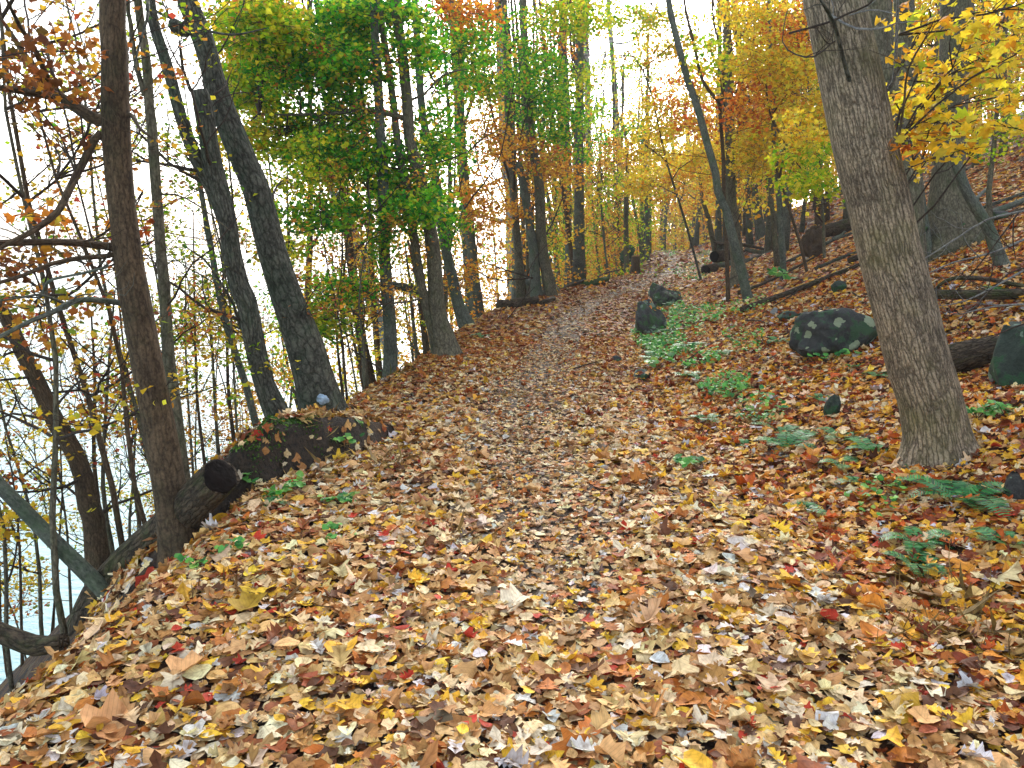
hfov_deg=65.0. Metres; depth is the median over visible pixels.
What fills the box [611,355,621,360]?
rock
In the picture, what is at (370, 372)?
tree
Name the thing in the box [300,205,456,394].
tree
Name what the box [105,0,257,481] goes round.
tree
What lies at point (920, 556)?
fern
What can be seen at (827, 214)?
tree
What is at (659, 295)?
rock
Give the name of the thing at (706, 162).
tree
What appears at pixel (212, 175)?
tree
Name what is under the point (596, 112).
tree
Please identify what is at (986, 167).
fallen branch
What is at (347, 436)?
leafy plant
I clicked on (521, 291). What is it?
tree
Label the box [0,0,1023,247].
sky
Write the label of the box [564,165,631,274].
tree
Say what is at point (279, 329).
sapling
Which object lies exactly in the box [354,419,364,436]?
leafy plant
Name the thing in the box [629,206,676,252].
tree
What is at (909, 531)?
fern
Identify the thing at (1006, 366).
boulder
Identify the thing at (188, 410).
tree
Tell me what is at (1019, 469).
fallen leaves
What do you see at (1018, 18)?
tree
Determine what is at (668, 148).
tree
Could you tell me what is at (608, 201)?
tree
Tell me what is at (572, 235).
tree
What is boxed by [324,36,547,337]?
tree
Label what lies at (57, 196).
sapling
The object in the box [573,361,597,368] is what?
stick
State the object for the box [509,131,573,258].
tree
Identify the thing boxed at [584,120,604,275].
tree
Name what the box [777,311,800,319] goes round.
rock
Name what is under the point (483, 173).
tree
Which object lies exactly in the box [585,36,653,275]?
tree
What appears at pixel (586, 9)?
tree
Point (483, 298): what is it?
tree
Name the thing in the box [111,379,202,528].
sapling
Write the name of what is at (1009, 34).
tree
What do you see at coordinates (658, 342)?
ground cover
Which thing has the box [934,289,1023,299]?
fallen log
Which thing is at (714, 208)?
tree
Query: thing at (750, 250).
fallen log
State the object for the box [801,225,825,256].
root mass
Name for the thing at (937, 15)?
tree
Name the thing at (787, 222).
tree
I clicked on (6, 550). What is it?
sapling
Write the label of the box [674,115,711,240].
tree
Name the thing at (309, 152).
tree
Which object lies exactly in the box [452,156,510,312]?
tree
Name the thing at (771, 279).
fallen branch
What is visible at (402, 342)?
tree
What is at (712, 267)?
fallen log
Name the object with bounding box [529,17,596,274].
tree
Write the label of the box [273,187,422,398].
tree
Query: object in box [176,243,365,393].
sapling
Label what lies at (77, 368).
sapling
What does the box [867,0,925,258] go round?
tree
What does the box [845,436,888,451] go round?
fern
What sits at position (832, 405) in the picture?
rock
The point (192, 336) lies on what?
tree
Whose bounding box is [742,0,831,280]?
tree
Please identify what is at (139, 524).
tree
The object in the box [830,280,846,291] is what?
rock
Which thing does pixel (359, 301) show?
sapling
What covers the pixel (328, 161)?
sapling
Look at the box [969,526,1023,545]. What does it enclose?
fern
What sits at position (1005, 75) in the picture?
tree
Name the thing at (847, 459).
fern
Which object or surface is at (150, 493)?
sapling
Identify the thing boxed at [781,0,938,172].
tree
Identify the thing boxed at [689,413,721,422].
fern
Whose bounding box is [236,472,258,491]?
leafy plant
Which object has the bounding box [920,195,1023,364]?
dead branch
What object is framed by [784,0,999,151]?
tree
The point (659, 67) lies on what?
tree
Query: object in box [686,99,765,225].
tree
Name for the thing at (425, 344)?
tree
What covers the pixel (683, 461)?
leafy plant
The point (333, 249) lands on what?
sapling
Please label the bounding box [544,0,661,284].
tree
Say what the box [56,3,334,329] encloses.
sapling
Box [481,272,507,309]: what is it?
tree
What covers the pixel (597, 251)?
tree
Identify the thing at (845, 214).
tree
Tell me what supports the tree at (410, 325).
on the ground at (300, 442)
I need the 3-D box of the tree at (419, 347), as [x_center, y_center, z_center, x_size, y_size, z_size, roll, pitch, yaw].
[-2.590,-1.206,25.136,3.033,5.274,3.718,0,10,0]
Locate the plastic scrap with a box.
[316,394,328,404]
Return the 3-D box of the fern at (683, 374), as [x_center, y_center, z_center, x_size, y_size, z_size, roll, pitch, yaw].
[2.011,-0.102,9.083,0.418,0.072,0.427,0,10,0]
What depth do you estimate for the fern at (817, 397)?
7.17 m
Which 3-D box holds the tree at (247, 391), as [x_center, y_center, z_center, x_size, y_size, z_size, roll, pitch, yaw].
[-3.145,-1.679,8.735,2.367,5.690,3.524,8,13,39]
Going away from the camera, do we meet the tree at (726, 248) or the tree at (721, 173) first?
the tree at (726, 248)
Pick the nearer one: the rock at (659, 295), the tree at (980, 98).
the rock at (659, 295)
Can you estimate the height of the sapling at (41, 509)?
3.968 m
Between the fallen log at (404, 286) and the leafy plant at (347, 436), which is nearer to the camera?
the leafy plant at (347, 436)
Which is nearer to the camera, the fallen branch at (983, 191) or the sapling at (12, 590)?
the sapling at (12, 590)
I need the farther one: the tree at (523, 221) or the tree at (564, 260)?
the tree at (564, 260)
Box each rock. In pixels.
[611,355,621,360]
[633,369,649,380]
[635,299,666,334]
[648,282,681,306]
[770,307,777,314]
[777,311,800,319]
[823,394,840,417]
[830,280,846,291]
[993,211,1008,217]
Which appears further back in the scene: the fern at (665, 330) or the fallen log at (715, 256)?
the fallen log at (715, 256)
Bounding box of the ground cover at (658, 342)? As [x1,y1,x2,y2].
[630,250,915,515]
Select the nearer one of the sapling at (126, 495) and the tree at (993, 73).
the sapling at (126, 495)
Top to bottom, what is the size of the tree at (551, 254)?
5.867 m
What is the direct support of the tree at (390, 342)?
on the ground at (300, 442)
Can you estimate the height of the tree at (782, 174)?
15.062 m
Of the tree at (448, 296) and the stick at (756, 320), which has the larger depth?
the tree at (448, 296)
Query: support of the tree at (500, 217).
on the ground at (300, 442)
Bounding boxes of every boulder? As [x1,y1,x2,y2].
[620,245,634,262]
[789,308,877,356]
[988,321,1023,389]
[1003,471,1023,500]
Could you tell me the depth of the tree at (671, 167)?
25.60 m
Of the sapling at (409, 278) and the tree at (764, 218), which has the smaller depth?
the sapling at (409, 278)
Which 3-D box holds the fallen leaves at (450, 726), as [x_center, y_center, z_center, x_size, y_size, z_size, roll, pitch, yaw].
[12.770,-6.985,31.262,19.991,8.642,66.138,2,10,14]
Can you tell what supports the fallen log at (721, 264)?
on the ground at (300, 442)
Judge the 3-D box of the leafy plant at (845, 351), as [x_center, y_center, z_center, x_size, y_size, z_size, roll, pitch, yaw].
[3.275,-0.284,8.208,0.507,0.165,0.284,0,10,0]
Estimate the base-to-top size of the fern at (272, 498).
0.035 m
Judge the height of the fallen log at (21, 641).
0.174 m
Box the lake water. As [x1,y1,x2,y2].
[0,248,552,683]
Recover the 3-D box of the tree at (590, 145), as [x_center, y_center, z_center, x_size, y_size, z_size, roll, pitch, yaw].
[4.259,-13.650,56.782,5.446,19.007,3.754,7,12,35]
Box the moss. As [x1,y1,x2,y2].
[224,415,322,481]
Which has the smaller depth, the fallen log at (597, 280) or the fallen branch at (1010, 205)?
the fallen branch at (1010, 205)
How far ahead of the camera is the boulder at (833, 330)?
8.30 m
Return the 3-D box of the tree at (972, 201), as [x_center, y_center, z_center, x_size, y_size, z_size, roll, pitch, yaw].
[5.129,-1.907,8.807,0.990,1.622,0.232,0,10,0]
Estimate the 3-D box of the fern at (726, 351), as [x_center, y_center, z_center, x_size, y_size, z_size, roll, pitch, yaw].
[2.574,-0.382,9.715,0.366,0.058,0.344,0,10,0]
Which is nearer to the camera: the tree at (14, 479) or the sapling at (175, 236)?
the tree at (14, 479)
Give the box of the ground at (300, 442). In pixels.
[0,112,1023,767]
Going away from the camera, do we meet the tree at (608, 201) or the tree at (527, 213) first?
the tree at (527, 213)
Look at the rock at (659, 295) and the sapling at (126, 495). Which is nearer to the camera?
the sapling at (126, 495)
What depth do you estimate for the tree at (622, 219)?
53.88 m
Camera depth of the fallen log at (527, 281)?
21.58 m
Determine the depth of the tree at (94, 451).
7.62 m
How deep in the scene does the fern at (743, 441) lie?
6.41 m
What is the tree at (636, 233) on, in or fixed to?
on the ground at (300, 442)
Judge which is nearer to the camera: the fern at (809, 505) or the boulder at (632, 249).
the fern at (809, 505)
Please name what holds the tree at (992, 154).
on the ground at (300, 442)
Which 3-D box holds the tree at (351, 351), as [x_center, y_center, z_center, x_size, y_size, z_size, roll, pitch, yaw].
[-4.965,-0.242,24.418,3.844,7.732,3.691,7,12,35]
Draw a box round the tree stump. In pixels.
[630,255,640,273]
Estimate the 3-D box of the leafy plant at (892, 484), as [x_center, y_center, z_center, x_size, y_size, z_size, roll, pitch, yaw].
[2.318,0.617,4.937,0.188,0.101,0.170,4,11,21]
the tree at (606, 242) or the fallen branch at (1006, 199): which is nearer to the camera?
the fallen branch at (1006, 199)
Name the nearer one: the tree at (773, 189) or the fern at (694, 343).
the fern at (694, 343)
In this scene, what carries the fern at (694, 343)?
on the ground at (300, 442)
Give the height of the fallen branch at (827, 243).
0.752 m
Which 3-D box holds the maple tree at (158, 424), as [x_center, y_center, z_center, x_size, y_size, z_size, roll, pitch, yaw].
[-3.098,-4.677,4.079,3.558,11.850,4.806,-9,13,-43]
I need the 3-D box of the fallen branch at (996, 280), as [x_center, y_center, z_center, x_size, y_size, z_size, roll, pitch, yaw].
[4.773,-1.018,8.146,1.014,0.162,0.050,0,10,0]
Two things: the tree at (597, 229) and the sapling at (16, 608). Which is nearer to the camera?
the sapling at (16, 608)
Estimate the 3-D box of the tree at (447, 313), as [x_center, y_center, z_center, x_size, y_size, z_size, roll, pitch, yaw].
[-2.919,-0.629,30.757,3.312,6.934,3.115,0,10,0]
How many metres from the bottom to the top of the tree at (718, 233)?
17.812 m
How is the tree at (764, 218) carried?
on the ground at (300, 442)
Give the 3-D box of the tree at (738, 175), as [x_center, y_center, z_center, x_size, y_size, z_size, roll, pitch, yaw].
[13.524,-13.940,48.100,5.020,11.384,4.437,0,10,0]
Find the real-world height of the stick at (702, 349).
0.180 m
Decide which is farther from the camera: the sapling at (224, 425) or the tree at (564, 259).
the tree at (564, 259)
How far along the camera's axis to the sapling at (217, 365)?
11.74 m
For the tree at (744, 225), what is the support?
on the ground at (300, 442)
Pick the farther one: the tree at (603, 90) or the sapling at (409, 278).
the tree at (603, 90)
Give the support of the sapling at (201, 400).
on the ground at (300, 442)
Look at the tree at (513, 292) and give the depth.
30.45 m
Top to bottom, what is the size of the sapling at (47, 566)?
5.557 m
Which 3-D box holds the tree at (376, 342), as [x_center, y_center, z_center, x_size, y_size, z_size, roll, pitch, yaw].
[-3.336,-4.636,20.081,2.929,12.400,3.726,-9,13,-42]
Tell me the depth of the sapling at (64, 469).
10.12 m
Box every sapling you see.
[0,0,214,649]
[0,0,231,545]
[0,0,242,524]
[0,0,274,461]
[0,0,300,440]
[0,1,198,462]
[0,1,234,632]
[0,97,207,421]
[0,109,145,691]
[0,247,119,634]
[0,298,180,536]
[0,325,86,629]
[0,384,49,677]
[1,401,59,658]
[1,493,41,562]
[2,0,280,362]
[4,486,71,528]
[15,306,222,555]
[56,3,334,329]
[76,265,212,538]
[85,124,243,324]
[98,373,207,516]
[101,211,337,467]
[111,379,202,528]
[141,0,346,342]
[143,223,249,469]
[154,257,254,411]
[157,273,274,463]
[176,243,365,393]
[177,207,273,437]
[184,316,292,450]
[247,230,358,397]
[253,30,410,400]
[267,112,410,399]
[300,94,462,390]
[300,185,399,390]
[308,45,441,391]
[343,84,440,329]
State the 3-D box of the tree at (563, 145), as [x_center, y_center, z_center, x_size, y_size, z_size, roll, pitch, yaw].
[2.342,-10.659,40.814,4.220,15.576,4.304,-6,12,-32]
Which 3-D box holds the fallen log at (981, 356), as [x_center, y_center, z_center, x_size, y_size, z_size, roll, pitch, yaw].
[3.795,-0.230,6.657,0.530,0.344,0.241,0,10,0]
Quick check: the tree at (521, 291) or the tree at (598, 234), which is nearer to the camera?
the tree at (521, 291)
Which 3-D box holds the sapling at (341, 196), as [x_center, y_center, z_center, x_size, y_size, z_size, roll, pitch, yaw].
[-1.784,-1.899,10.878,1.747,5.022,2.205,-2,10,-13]
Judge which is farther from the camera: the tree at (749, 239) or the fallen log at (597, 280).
the tree at (749, 239)
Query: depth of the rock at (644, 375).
9.41 m
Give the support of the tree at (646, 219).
on the ground at (300, 442)
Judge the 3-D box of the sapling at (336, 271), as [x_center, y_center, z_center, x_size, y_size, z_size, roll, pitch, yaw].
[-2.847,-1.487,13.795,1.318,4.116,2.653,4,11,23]
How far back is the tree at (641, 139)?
55.13 m
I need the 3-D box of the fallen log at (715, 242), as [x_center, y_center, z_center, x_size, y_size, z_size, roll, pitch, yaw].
[8.544,-5.243,30.136,2.228,0.638,0.300,0,10,0]
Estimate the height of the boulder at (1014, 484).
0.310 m
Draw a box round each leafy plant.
[174,553,207,567]
[210,536,249,553]
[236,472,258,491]
[261,479,295,496]
[282,470,305,491]
[317,491,360,503]
[322,521,356,539]
[333,433,355,445]
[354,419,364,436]
[644,352,675,367]
[673,454,704,467]
[767,266,797,283]
[807,348,861,361]
[873,474,907,487]
[966,402,1006,417]
[984,399,1018,415]
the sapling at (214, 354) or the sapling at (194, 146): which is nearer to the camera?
the sapling at (194, 146)
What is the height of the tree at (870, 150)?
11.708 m
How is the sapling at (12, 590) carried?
on the ground at (300, 442)
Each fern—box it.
[260,496,287,506]
[638,351,661,359]
[648,327,682,332]
[671,342,706,347]
[675,371,698,376]
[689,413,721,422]
[713,349,736,354]
[740,439,748,445]
[749,421,804,435]
[751,412,771,421]
[753,429,818,448]
[766,336,788,342]
[782,500,826,515]
[806,393,830,400]
[814,426,858,440]
[814,455,859,468]
[834,475,873,483]
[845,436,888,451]
[861,371,887,376]
[878,526,954,555]
[882,549,946,576]
[899,474,1011,519]
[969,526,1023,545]
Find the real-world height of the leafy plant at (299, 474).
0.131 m
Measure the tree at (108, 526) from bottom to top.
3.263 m
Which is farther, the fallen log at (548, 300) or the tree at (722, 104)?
the tree at (722, 104)
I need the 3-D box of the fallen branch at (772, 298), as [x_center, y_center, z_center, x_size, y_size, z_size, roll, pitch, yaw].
[4.789,-1.609,12.916,2.582,0.866,0.103,-3,10,-19]
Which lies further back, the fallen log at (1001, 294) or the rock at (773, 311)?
the rock at (773, 311)
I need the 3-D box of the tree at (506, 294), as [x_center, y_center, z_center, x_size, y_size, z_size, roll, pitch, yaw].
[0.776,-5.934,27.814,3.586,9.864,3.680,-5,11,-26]
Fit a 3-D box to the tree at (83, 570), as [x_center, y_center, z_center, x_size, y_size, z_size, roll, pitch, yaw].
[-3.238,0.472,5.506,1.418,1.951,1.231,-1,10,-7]
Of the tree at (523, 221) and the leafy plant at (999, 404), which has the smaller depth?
the leafy plant at (999, 404)
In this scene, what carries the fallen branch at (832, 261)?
on the ground at (300, 442)
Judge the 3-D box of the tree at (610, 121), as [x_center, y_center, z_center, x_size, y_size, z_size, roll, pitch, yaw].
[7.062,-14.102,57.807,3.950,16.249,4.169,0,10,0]
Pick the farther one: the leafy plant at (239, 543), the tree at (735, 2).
the tree at (735, 2)
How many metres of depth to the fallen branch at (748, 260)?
26.86 m
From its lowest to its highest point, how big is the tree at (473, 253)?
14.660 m
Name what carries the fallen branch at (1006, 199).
on the ground at (300, 442)
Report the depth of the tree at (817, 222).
26.61 m
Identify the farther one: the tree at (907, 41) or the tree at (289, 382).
the tree at (289, 382)
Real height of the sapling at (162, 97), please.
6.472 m
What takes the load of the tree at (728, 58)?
on the ground at (300, 442)
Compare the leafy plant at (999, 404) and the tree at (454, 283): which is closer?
the leafy plant at (999, 404)
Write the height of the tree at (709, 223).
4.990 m
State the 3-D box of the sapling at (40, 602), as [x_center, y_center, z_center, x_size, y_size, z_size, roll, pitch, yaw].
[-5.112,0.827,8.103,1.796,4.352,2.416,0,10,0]
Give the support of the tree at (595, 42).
on the ground at (300, 442)
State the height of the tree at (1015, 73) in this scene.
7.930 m
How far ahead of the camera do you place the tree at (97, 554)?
6.79 m
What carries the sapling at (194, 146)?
on the ground at (300, 442)
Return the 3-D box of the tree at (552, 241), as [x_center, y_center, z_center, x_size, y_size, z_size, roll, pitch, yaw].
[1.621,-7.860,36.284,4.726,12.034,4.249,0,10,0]
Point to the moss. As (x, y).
(290, 420)
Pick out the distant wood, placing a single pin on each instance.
(677, 234)
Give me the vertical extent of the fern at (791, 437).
0.099 m
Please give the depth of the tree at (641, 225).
51.28 m
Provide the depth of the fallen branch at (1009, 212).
12.36 m
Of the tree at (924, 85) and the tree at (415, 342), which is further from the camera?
the tree at (924, 85)
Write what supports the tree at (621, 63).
on the ground at (300, 442)
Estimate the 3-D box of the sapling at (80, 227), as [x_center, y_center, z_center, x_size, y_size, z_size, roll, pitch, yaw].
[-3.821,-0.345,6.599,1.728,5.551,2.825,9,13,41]
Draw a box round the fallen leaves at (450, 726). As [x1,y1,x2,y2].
[0,132,1023,767]
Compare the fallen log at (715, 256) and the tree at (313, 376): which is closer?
the tree at (313, 376)
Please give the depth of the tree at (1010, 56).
42.49 m
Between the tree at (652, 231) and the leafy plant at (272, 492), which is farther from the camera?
the tree at (652, 231)
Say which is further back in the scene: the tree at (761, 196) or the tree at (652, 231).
the tree at (652, 231)
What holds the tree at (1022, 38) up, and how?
on the ground at (300, 442)
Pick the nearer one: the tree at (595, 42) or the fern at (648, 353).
the fern at (648, 353)
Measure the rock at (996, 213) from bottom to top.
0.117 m
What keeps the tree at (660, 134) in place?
on the ground at (300, 442)
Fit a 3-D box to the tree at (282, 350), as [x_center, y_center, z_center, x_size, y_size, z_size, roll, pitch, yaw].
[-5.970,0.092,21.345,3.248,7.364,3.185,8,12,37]
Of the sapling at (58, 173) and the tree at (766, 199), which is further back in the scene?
the tree at (766, 199)
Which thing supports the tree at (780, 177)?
on the ground at (300, 442)
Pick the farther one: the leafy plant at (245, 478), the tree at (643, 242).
the tree at (643, 242)
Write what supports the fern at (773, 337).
on the ground at (300, 442)
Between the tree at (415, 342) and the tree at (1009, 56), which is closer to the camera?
the tree at (415, 342)
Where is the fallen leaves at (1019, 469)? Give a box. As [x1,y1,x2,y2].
[635,224,1023,478]
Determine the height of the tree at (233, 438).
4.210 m
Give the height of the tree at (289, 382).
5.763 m
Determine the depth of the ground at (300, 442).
5.35 m
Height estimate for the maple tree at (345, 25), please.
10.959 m
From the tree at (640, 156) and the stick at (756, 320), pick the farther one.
the tree at (640, 156)
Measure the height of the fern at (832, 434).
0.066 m
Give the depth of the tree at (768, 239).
28.16 m
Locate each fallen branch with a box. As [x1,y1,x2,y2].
[737,256,814,294]
[739,263,859,311]
[745,242,797,262]
[786,232,851,261]
[814,251,856,269]
[847,255,857,263]
[934,275,1023,288]
[969,152,1014,173]
[976,188,985,199]
[983,192,1023,208]
[993,197,1023,210]
[994,207,1023,220]
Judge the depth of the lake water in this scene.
54.62 m
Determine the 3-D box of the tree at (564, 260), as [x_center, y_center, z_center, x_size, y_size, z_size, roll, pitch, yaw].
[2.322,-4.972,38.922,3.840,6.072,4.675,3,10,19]
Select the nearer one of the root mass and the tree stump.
the root mass
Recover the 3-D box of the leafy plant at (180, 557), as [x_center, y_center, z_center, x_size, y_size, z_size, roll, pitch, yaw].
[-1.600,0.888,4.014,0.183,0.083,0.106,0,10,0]
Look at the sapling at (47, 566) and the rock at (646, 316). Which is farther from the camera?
the rock at (646, 316)
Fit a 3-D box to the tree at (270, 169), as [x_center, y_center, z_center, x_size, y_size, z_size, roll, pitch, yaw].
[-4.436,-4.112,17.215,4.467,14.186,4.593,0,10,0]
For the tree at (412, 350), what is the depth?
23.08 m
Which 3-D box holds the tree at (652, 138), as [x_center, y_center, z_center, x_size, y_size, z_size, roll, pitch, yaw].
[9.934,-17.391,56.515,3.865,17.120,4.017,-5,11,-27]
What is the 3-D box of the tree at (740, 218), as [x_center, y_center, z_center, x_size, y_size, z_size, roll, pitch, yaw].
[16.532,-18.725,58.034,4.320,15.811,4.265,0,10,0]
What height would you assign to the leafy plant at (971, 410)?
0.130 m
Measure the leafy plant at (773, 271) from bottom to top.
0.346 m
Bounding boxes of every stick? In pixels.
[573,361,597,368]
[685,339,721,361]
[745,319,770,325]
[759,293,795,314]
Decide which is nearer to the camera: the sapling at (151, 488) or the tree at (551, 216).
the sapling at (151, 488)
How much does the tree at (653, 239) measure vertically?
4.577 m
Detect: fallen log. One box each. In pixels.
[0,621,69,656]
[66,459,239,635]
[373,281,427,294]
[496,296,538,308]
[525,279,542,291]
[537,296,555,305]
[557,279,585,289]
[579,276,608,284]
[701,263,718,273]
[709,249,729,262]
[710,236,763,249]
[718,258,748,267]
[744,247,763,253]
[825,219,851,236]
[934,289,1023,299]
[949,336,997,373]
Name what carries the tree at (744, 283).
on the ground at (300, 442)
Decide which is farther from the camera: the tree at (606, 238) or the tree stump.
the tree at (606, 238)
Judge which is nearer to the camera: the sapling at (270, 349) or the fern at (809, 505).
the fern at (809, 505)
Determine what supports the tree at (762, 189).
on the ground at (300, 442)
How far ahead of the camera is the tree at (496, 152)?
17.60 m
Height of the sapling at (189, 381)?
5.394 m
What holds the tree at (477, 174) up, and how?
on the ground at (300, 442)
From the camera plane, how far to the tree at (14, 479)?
6.85 m
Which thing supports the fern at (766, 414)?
on the ground at (300, 442)
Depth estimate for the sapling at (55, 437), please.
4.88 m
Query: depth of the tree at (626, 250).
32.31 m
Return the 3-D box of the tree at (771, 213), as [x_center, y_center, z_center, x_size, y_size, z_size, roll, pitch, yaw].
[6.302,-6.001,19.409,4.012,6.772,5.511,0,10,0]
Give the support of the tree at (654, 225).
on the ground at (300, 442)
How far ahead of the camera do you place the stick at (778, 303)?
12.22 m
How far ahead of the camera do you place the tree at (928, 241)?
11.06 m
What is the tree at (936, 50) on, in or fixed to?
on the ground at (300, 442)
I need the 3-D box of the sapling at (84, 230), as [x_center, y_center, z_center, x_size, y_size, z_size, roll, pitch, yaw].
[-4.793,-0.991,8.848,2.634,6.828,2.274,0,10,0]
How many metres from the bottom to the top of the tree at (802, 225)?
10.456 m
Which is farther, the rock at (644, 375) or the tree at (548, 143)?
the tree at (548, 143)
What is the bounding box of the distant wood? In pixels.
[484,62,795,308]
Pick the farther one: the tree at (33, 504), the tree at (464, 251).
the tree at (464, 251)
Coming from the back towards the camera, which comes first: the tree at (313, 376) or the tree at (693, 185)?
the tree at (693, 185)
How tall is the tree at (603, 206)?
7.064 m
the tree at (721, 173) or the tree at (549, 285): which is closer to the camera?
the tree at (549, 285)
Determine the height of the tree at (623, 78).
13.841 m
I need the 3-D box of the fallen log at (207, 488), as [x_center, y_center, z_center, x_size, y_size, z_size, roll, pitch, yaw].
[-2.273,1.095,5.112,1.738,1.522,0.391,6,11,31]
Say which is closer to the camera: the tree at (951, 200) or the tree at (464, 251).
the tree at (951, 200)
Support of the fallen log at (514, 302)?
on the ground at (300, 442)
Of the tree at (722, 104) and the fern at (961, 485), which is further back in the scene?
the tree at (722, 104)
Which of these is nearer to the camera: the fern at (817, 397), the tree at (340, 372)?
the fern at (817, 397)
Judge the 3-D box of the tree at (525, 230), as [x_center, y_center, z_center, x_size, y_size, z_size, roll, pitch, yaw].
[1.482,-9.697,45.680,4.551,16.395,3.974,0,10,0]
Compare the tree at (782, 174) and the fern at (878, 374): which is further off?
the tree at (782, 174)
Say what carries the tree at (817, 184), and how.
on the ground at (300, 442)
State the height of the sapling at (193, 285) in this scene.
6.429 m
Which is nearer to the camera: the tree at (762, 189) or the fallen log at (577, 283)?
the fallen log at (577, 283)
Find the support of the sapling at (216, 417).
on the ground at (300, 442)
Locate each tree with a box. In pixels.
[0,0,196,567]
[0,169,171,519]
[0,214,213,584]
[0,292,227,553]
[0,336,152,613]
[0,377,142,667]
[0,475,111,601]
[3,269,295,492]
[45,4,387,427]
[48,0,288,418]
[61,279,226,529]
[72,61,271,516]
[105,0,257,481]
[110,190,312,465]
[118,206,332,459]
[142,0,348,411]
[172,152,405,434]
[194,0,477,357]
[194,318,354,466]
[196,0,407,459]
[231,247,341,426]
[246,2,483,354]
[261,191,480,361]
[265,0,426,383]
[273,135,566,354]
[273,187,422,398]
[287,186,514,399]
[293,0,523,377]
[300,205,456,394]
[303,249,382,397]
[318,36,428,382]
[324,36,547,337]
[334,239,459,375]
[336,0,562,344]
[350,177,495,365]
[371,259,426,360]
[388,0,601,296]
[390,0,499,313]
[394,0,508,328]
[394,0,522,317]
[394,280,457,366]
[410,298,455,356]
[413,185,483,329]
[413,224,501,349]
[419,26,603,296]
[432,0,720,177]
[448,249,499,329]
[451,0,684,211]
[452,0,572,295]
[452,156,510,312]
[454,168,525,318]
[455,0,594,297]
[462,66,606,301]
[467,0,562,289]
[473,0,592,293]
[473,1,565,298]
[481,74,538,307]
[481,254,511,311]
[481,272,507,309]
[483,69,587,310]
[489,0,564,270]
[498,113,564,266]
[499,0,615,241]
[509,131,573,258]
[509,224,593,295]
[510,0,637,281]
[510,80,588,288]
[514,1,622,285]
[521,1,657,275]
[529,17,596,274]
[531,3,799,279]
[534,152,645,279]
[535,14,604,234]
[540,220,572,287]
[540,225,597,286]
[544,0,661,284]
[545,123,695,211]
[547,201,593,285]
[548,0,621,280]
[552,109,670,277]
[558,52,610,225]
[558,109,601,273]
[563,135,622,278]
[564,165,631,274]
[570,51,631,269]
[572,37,653,275]
[572,142,658,278]
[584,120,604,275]
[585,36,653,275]
[585,48,655,276]
[585,72,639,249]
[585,178,630,279]
[585,197,629,276]
[592,74,632,260]
[594,147,638,260]
[603,103,719,231]
[604,111,658,272]
[605,0,802,301]
[606,26,677,261]
[610,44,672,242]
[611,110,640,234]
[616,160,656,262]
[619,65,675,229]
[619,122,669,260]
[623,42,664,199]
[625,8,678,253]
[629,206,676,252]
[629,207,656,254]
[629,211,661,255]
[638,0,837,272]
[639,199,667,249]
[641,59,712,222]
[647,0,752,302]
[667,93,755,211]
[672,146,719,263]
[674,0,818,287]
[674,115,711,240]
[679,62,762,235]
[681,123,740,182]
[684,0,745,249]
[684,0,761,249]
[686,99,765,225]
[689,181,762,222]
[690,0,762,260]
[692,0,799,247]
[694,77,765,216]
[695,1,844,266]
[702,0,832,254]
[703,0,807,239]
[706,3,759,236]
[707,1,800,252]
[709,0,927,257]
[712,58,806,249]
[718,0,777,238]
[722,9,747,230]
[739,89,811,206]
[740,2,836,234]
[741,174,784,215]
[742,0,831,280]
[742,165,793,221]
[749,0,835,225]
[756,0,837,221]
[758,2,796,232]
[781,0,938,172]
[782,0,1023,469]
[784,0,989,159]
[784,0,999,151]
[795,33,894,219]
[823,3,978,171]
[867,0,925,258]
[892,0,1023,162]
[893,0,928,269]
[916,0,1023,119]
[920,0,1023,157]
[920,0,1023,167]
[922,173,931,259]
[926,0,1023,153]
[927,0,984,261]
[932,0,1023,119]
[943,137,1010,267]
[966,2,1023,222]
[975,0,1023,123]
[979,0,1023,80]
[985,3,1021,116]
[989,1,1023,114]
[994,0,1023,91]
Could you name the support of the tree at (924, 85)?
on the ground at (300, 442)
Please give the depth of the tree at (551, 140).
24.50 m
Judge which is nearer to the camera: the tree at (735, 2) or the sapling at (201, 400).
the sapling at (201, 400)
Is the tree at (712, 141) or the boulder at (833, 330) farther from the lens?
the tree at (712, 141)
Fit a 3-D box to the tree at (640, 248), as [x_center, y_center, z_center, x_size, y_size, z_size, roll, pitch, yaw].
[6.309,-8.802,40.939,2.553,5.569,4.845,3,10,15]
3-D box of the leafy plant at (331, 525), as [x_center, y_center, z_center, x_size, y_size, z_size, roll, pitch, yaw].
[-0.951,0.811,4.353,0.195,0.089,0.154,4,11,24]
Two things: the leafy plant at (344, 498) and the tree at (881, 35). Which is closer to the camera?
the leafy plant at (344, 498)
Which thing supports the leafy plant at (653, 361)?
on the ground at (300, 442)
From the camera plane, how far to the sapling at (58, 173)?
5.26 m
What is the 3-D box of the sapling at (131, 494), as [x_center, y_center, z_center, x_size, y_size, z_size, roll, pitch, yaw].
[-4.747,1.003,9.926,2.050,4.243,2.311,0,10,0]
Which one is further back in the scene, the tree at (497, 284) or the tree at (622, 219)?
the tree at (622, 219)

